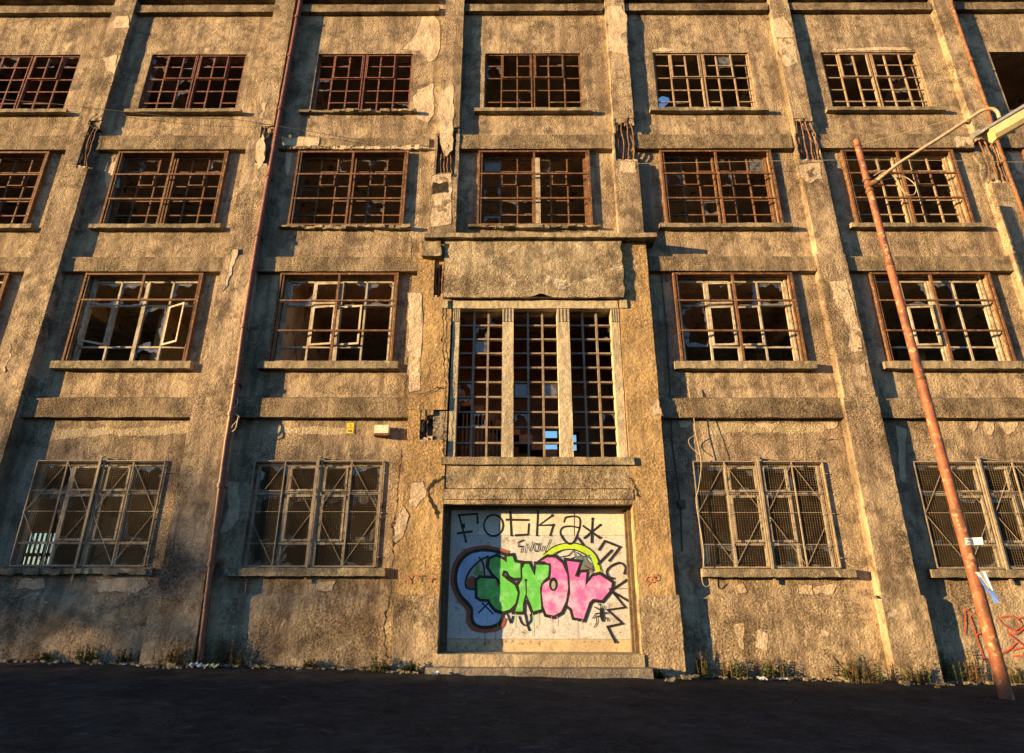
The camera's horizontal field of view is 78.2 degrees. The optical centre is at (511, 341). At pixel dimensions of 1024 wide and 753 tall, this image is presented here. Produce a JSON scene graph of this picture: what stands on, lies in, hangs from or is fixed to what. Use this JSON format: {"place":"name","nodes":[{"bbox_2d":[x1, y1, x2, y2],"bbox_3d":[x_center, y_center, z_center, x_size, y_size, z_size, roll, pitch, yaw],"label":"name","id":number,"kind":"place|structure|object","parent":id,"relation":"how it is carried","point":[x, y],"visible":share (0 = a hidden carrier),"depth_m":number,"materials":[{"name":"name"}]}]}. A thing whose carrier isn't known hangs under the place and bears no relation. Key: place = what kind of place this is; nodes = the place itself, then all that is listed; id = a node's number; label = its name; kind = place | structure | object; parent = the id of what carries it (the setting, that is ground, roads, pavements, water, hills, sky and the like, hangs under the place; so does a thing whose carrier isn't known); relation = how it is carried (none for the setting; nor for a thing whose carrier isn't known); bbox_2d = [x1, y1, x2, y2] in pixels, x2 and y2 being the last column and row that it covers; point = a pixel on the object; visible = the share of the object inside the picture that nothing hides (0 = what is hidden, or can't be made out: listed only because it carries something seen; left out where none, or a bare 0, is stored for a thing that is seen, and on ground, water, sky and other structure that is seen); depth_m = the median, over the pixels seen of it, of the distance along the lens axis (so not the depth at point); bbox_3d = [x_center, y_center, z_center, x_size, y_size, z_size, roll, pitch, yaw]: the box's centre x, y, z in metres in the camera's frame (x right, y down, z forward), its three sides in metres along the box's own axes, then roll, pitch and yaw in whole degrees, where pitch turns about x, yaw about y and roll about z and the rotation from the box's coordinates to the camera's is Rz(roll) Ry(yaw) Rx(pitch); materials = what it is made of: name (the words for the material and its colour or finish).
{"place":"outdoors","nodes":[
{"label":"outdoors","id":0,"kind":"place"},
{"bbox_2d":[204,664,218,667],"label":"litter","id":1,"kind":"object","parent":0,"point":[212,665],"visible":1,"depth_m":11.36,"materials":[{"name":"white paper"}]},
{"bbox_2d":[23,96,669,563],"label":"sky","id":2,"kind":"structure","parent":0,"point":[548,434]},
{"bbox_2d":[0,661,1023,752],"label":"road","id":3,"kind":"structure","parent":0,"point":[61,707],"depth_m":7.91,"materials":[{"name":"grey asphalt"}]},
{"bbox_2d":[33,650,51,660],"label":"weed","id":4,"kind":"object","parent":3,"relation":"on","point":[47,657],"visible":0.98,"depth_m":11.83,"materials":[{"name":"green plant"}]},
{"bbox_2d":[59,642,104,663],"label":"weed","id":5,"kind":"object","parent":3,"relation":"on","point":[89,658],"visible":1,"depth_m":11.82,"materials":[{"name":"green plant"}]},
{"bbox_2d":[115,648,131,664],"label":"weed","id":6,"kind":"object","parent":3,"relation":"on","point":[122,658],"visible":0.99,"depth_m":11.81,"materials":[{"name":"green plant"}]},
{"bbox_2d":[151,640,194,667],"bbox_3d":[-6.230,5.731,11.580,0.841,0.478,0.220,-1,-21,4],"label":"weed","id":7,"kind":"object","parent":3,"relation":"on","point":[176,658],"visible":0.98,"depth_m":11.54,"materials":[{"name":"green plant"}]},
{"bbox_2d":[186,661,202,667],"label":"litter","id":8,"kind":"object","parent":3,"relation":"on","point":[191,665],"visible":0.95,"depth_m":11.39,"materials":[{"name":"paper"}]},
{"bbox_2d":[203,631,251,666],"bbox_3d":[-5.424,5.786,11.870,1.149,0.619,0.244,0,-21,0],"label":"weed","id":9,"kind":"object","parent":3,"relation":"on","point":[224,657],"visible":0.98,"depth_m":11.81,"materials":[{"name":"green plant"}]},
{"bbox_2d":[234,650,244,666],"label":"weed","id":10,"kind":"object","parent":3,"relation":"on","point":[240,660],"visible":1,"depth_m":11.77,"materials":[{"name":"green plant"}]},
{"bbox_2d":[302,658,318,668],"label":"weed","id":11,"kind":"object","parent":3,"relation":"on","point":[308,664],"visible":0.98,"depth_m":11.73,"materials":[{"name":"green plant"}]},
{"bbox_2d":[370,656,390,671],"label":"weed","id":12,"kind":"object","parent":3,"relation":"on","point":[382,667],"visible":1,"depth_m":11.47,"materials":[{"name":"green plant"}]},
{"bbox_2d":[401,660,420,672],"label":"weed","id":13,"kind":"object","parent":3,"relation":"on","point":[410,667],"visible":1,"depth_m":11.45,"materials":[{"name":"green plant"}]},
{"bbox_2d":[11,658,1011,683],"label":"grass","id":14,"kind":"structure","parent":3,"relation":"on","point":[420,671],"depth_m":11.66,"materials":[{"name":"green plant"}]},
{"bbox_2d":[0,658,1023,687],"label":"rubble","id":15,"kind":"object","parent":3,"relation":"on","point":[400,671],"visible":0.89,"depth_m":11.54,"materials":[{"name":"concrete"}]},
{"bbox_2d":[651,667,665,677],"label":"weed","id":16,"kind":"object","parent":3,"relation":"on","point":[659,674],"visible":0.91,"depth_m":11.39,"materials":[{"name":"green plant"}]},
{"bbox_2d":[694,652,710,676],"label":"weed","id":17,"kind":"object","parent":3,"relation":"on","point":[701,668],"visible":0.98,"depth_m":11.69,"materials":[{"name":"green plant"}]},
{"bbox_2d":[721,659,749,678],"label":"weed","id":18,"kind":"object","parent":3,"relation":"on","point":[734,673],"visible":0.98,"depth_m":11.65,"materials":[{"name":"green plant"}]},
{"bbox_2d":[756,676,767,679],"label":"litter","id":19,"kind":"object","parent":3,"relation":"on","point":[761,678],"visible":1,"depth_m":11.42,"materials":[{"name":"paper"}]},
{"bbox_2d":[746,658,798,679],"bbox_3d":[4.808,6.065,11.672,0.970,0.363,0.247,0,-21,0],"label":"weed","id":20,"kind":"object","parent":3,"relation":"on","point":[769,673],"visible":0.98,"depth_m":11.65,"materials":[{"name":"green plant"}]},
{"bbox_2d":[826,655,866,680],"bbox_3d":[6.306,6.059,11.680,1.004,0.438,0.237,0,-21,0],"label":"weed","id":21,"kind":"object","parent":3,"relation":"on","point":[847,671],"visible":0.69,"depth_m":11.65,"materials":[{"name":"green plant"}]},
{"bbox_2d":[843,658,883,683],"bbox_3d":[6.363,5.969,11.396,0.772,0.409,0.235,0,-21,0],"label":"weed","id":22,"kind":"object","parent":3,"relation":"on","point":[866,678],"visible":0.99,"depth_m":11.38,"materials":[{"name":"green plant"}]},
{"bbox_2d":[889,661,950,683],"bbox_3d":[7.290,5.987,11.363,1.126,0.382,0.243,0,-21,0],"label":"weed","id":23,"kind":"object","parent":3,"relation":"on","point":[917,676],"visible":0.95,"depth_m":11.36,"materials":[{"name":"green plant"}]},
{"bbox_2d":[827,683,1023,730],"bbox_3d":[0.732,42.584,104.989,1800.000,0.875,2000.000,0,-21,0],"label":"ground","id":24,"kind":"structure","parent":0,"point":[973,689],"depth_m":10.56,"materials":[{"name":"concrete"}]},
{"bbox_2d":[0,0,1023,682],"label":"factory building","id":25,"kind":"structure","parent":24,"relation":"on","point":[488,252],"depth_m":14.70,"materials":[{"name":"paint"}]},
{"bbox_2d":[0,273,11,310],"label":"window","id":26,"kind":"structure","parent":25,"relation":"in","point":[6,280],"depth_m":14.78,"materials":[{"name":"brown paint"}]},
{"bbox_2d":[0,151,51,230],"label":"window","id":27,"kind":"structure","parent":25,"relation":"in","point":[26,226],"depth_m":15.92,"materials":[{"name":"metal"}]},
{"bbox_2d":[0,55,79,115],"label":"window","id":28,"kind":"structure","parent":25,"relation":"in","point":[16,111],"depth_m":17.05,"materials":[{"name":"red paint"}]},
{"bbox_2d":[0,455,166,581],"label":"window","id":29,"kind":"structure","parent":25,"relation":"in","point":[90,539],"depth_m":12.91,"materials":[{"name":"white paint"}]},
{"bbox_2d":[49,273,204,370],"bbox_3d":[-8.663,-0.459,14.477,3.125,2.405,0.446,0,-21,0],"label":"window","id":30,"kind":"structure","parent":25,"relation":"in","point":[63,365],"depth_m":14.47,"materials":[{"name":"white paint"}]},
{"bbox_2d":[88,151,229,230],"bbox_3d":[-8.652,-3.746,15.788,3.203,2.302,0.349,0,-21,0],"label":"window","id":31,"kind":"structure","parent":25,"relation":"in","point":[160,225],"depth_m":15.83,"materials":[{"name":"metal"}]},
{"bbox_2d":[0,99,369,141],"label":"cable","id":32,"kind":"object","parent":25,"relation":"attached to","point":[184,117],"visible":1,"depth_m":16.32,"materials":[{"name":"black rubber"}]},
{"bbox_2d":[124,55,246,115],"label":"window","id":33,"kind":"structure","parent":25,"relation":"in","point":[172,111],"depth_m":17.00,"materials":[{"name":"red paint"}]},
{"bbox_2d":[231,397,239,431],"bbox_3d":[-5.889,1.476,13.374,0.267,0.936,0.060,-3,-21,7],"label":"cable","id":34,"kind":"object","parent":25,"relation":"attached to","point":[238,418],"visible":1,"depth_m":13.28,"materials":[{"name":"grey rubber"}]},
{"bbox_2d":[224,456,385,582],"bbox_3d":[-4.062,3.600,12.872,3.153,2.490,0.349,0,-21,0],"label":"window","id":35,"kind":"structure","parent":25,"relation":"in","point":[318,494],"depth_m":12.88,"materials":[{"name":"white paint"}]},
{"bbox_2d":[257,272,399,370],"bbox_3d":[-4.061,-0.448,14.471,3.123,2.408,0.389,0,-21,0],"label":"window","id":36,"kind":"structure","parent":25,"relation":"in","point":[320,278],"depth_m":14.44,"materials":[{"name":"white paint"}]},
{"bbox_2d":[278,150,410,230],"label":"window","id":37,"kind":"structure","parent":25,"relation":"in","point":[353,156],"depth_m":15.81,"materials":[{"name":"metal"}]},
{"bbox_2d":[345,421,355,434],"bbox_3d":[-3.475,1.871,13.546,0.209,0.304,0.018,0,-21,0],"label":"warning plate","id":38,"kind":"object","parent":25,"relation":"attached to","point":[350,428],"visible":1,"depth_m":13.54,"materials":[{"name":"metal"}]},
{"bbox_2d":[299,54,416,114],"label":"window","id":39,"kind":"structure","parent":25,"relation":"in","point":[363,77],"depth_m":16.96,"materials":[{"name":"red paint"}]},
{"bbox_2d":[373,425,389,436],"bbox_3d":[-2.767,1.918,13.422,0.320,0.224,0.202,0,-21,0],"label":"alarm box","id":40,"kind":"object","parent":25,"relation":"attached to","point":[381,430],"visible":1,"depth_m":13.34,"materials":[{"name":"metal"}]},
{"bbox_2d":[474,54,591,114],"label":"window","id":41,"kind":"structure","parent":25,"relation":"in","point":[484,110],"depth_m":16.90,"materials":[{"name":"metal"}]},
{"bbox_2d":[468,150,600,230],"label":"window","id":42,"kind":"structure","parent":25,"relation":"in","point":[536,224],"depth_m":15.77,"materials":[{"name":"metal"}]},
{"bbox_2d":[441,309,634,465],"bbox_3d":[0.530,0.953,13.747,3.975,3.564,0.471,0,-21,0],"label":"stair window","id":43,"kind":"structure","parent":25,"relation":"in","point":[566,449],"depth_m":13.67,"materials":[{"name":"grey concrete"}]},
{"bbox_2d":[439,506,638,652],"bbox_3d":[0.517,4.687,12.544,3.804,2.720,0.250,0,-21,0],"label":"entrance door","id":44,"kind":"structure","parent":25,"relation":"in","point":[515,578],"depth_m":12.56,"materials":[{"name":"paint"}]},
{"bbox_2d":[688,387,712,586],"bbox_3d":[3.818,2.875,12.966,0.238,4.080,0.035,0,-21,0],"label":"cable","id":45,"kind":"object","parent":25,"relation":"attached to","point":[696,497],"visible":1,"depth_m":12.79,"materials":[{"name":"black rubber"}]},
{"bbox_2d":[694,388,721,458],"bbox_3d":[4.181,1.733,13.471,0.430,1.558,0.017,0,-21,1],"label":"cable","id":46,"kind":"object","parent":25,"relation":"attached to","point":[712,431],"visible":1,"depth_m":13.37,"materials":[{"name":"black rubber"}]},
{"bbox_2d":[649,53,768,113],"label":"window","id":47,"kind":"structure","parent":25,"relation":"in","point":[706,109],"depth_m":16.90,"materials":[{"name":"beige metal"}]},
{"bbox_2d":[658,150,792,230],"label":"window","id":48,"kind":"structure","parent":25,"relation":"in","point":[722,225],"depth_m":15.73,"materials":[{"name":"metal"}]},
{"bbox_2d":[671,272,817,370],"bbox_3d":[5.139,-0.450,14.407,3.121,2.404,0.389,0,-21,0],"label":"window","id":49,"kind":"structure","parent":25,"relation":"in","point":[741,365],"depth_m":14.38,"materials":[{"name":"white paint"}]},
{"bbox_2d":[690,456,856,583],"bbox_3d":[5.205,3.599,12.807,3.004,2.490,0.350,0,-21,0],"label":"window","id":50,"kind":"structure","parent":25,"relation":"in","point":[762,497],"depth_m":12.78,"materials":[{"name":"white paint"}]},
{"bbox_2d":[632,160,1023,163],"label":"cable","id":51,"kind":"object","parent":25,"relation":"attached to","point":[809,160],"visible":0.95,"depth_m":15.63,"materials":[{"name":"black rubber"}]},
{"bbox_2d":[821,53,945,113],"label":"window","id":52,"kind":"structure","parent":25,"relation":"in","point":[880,109],"depth_m":16.84,"materials":[{"name":"beige metal"}]},
{"bbox_2d":[839,149,985,229],"bbox_3d":[9.746,-3.747,15.659,3.208,2.303,0.352,0,-21,0],"label":"window","id":53,"kind":"structure","parent":25,"relation":"in","point":[845,155],"depth_m":15.66,"materials":[{"name":"metal"}]},
{"bbox_2d":[868,272,1023,370],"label":"window","id":54,"kind":"structure","parent":25,"relation":"in","point":[948,363],"depth_m":14.33,"materials":[{"name":"white paint"}]},
{"bbox_2d":[912,457,1023,583],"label":"window","id":55,"kind":"structure","parent":25,"relation":"in","point":[996,540],"depth_m":12.82,"materials":[{"name":"white paint"}]},
{"bbox_2d":[853,104,1023,699],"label":"street lamp","id":56,"kind":"object","parent":24,"relation":"on","point":[1006,124],"visible":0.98,"depth_m":11.58,"materials":[{"name":"metal"}]},
{"bbox_2d":[965,537,982,544],"bbox_3d":[7.792,3.383,10.644,0.272,0.122,0.064,-4,-22,11],"label":"notice sticker","id":57,"kind":"object","parent":56,"relation":"attached to","point":[973,541],"visible":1,"depth_m":10.64,"materials":[{"name":"paper"}]},
{"bbox_2d":[975,572,999,601],"bbox_3d":[7.812,4.034,10.346,0.237,0.474,0.131,-18,-27,38],"label":"torn poster","id":58,"kind":"object","parent":56,"relation":"attached to","point":[983,577],"visible":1,"depth_m":10.39,"materials":[{"name":"paper"}]},
{"bbox_2d":[939,649,971,682],"bbox_3d":[8.062,5.997,11.683,0.751,0.629,0.244,0,-21,0],"label":"weed","id":59,"kind":"object","parent":24,"relation":"on","point":[950,666],"visible":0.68,"depth_m":11.63,"materials":[{"name":"green plant"}]},
{"bbox_2d":[960,648,988,682],"bbox_3d":[8.497,6.014,11.664,0.460,0.602,0.238,0,-21,0],"label":"weed","id":60,"kind":"object","parent":24,"relation":"on","point":[971,666],"visible":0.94,"depth_m":11.63,"materials":[{"name":"green plant"}]},
{"bbox_2d":[990,661,1023,682],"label":"weed","id":61,"kind":"object","parent":24,"relation":"on","point":[1019,678],"visible":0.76,"depth_m":11.60,"materials":[{"name":"green plant"}]}
]}

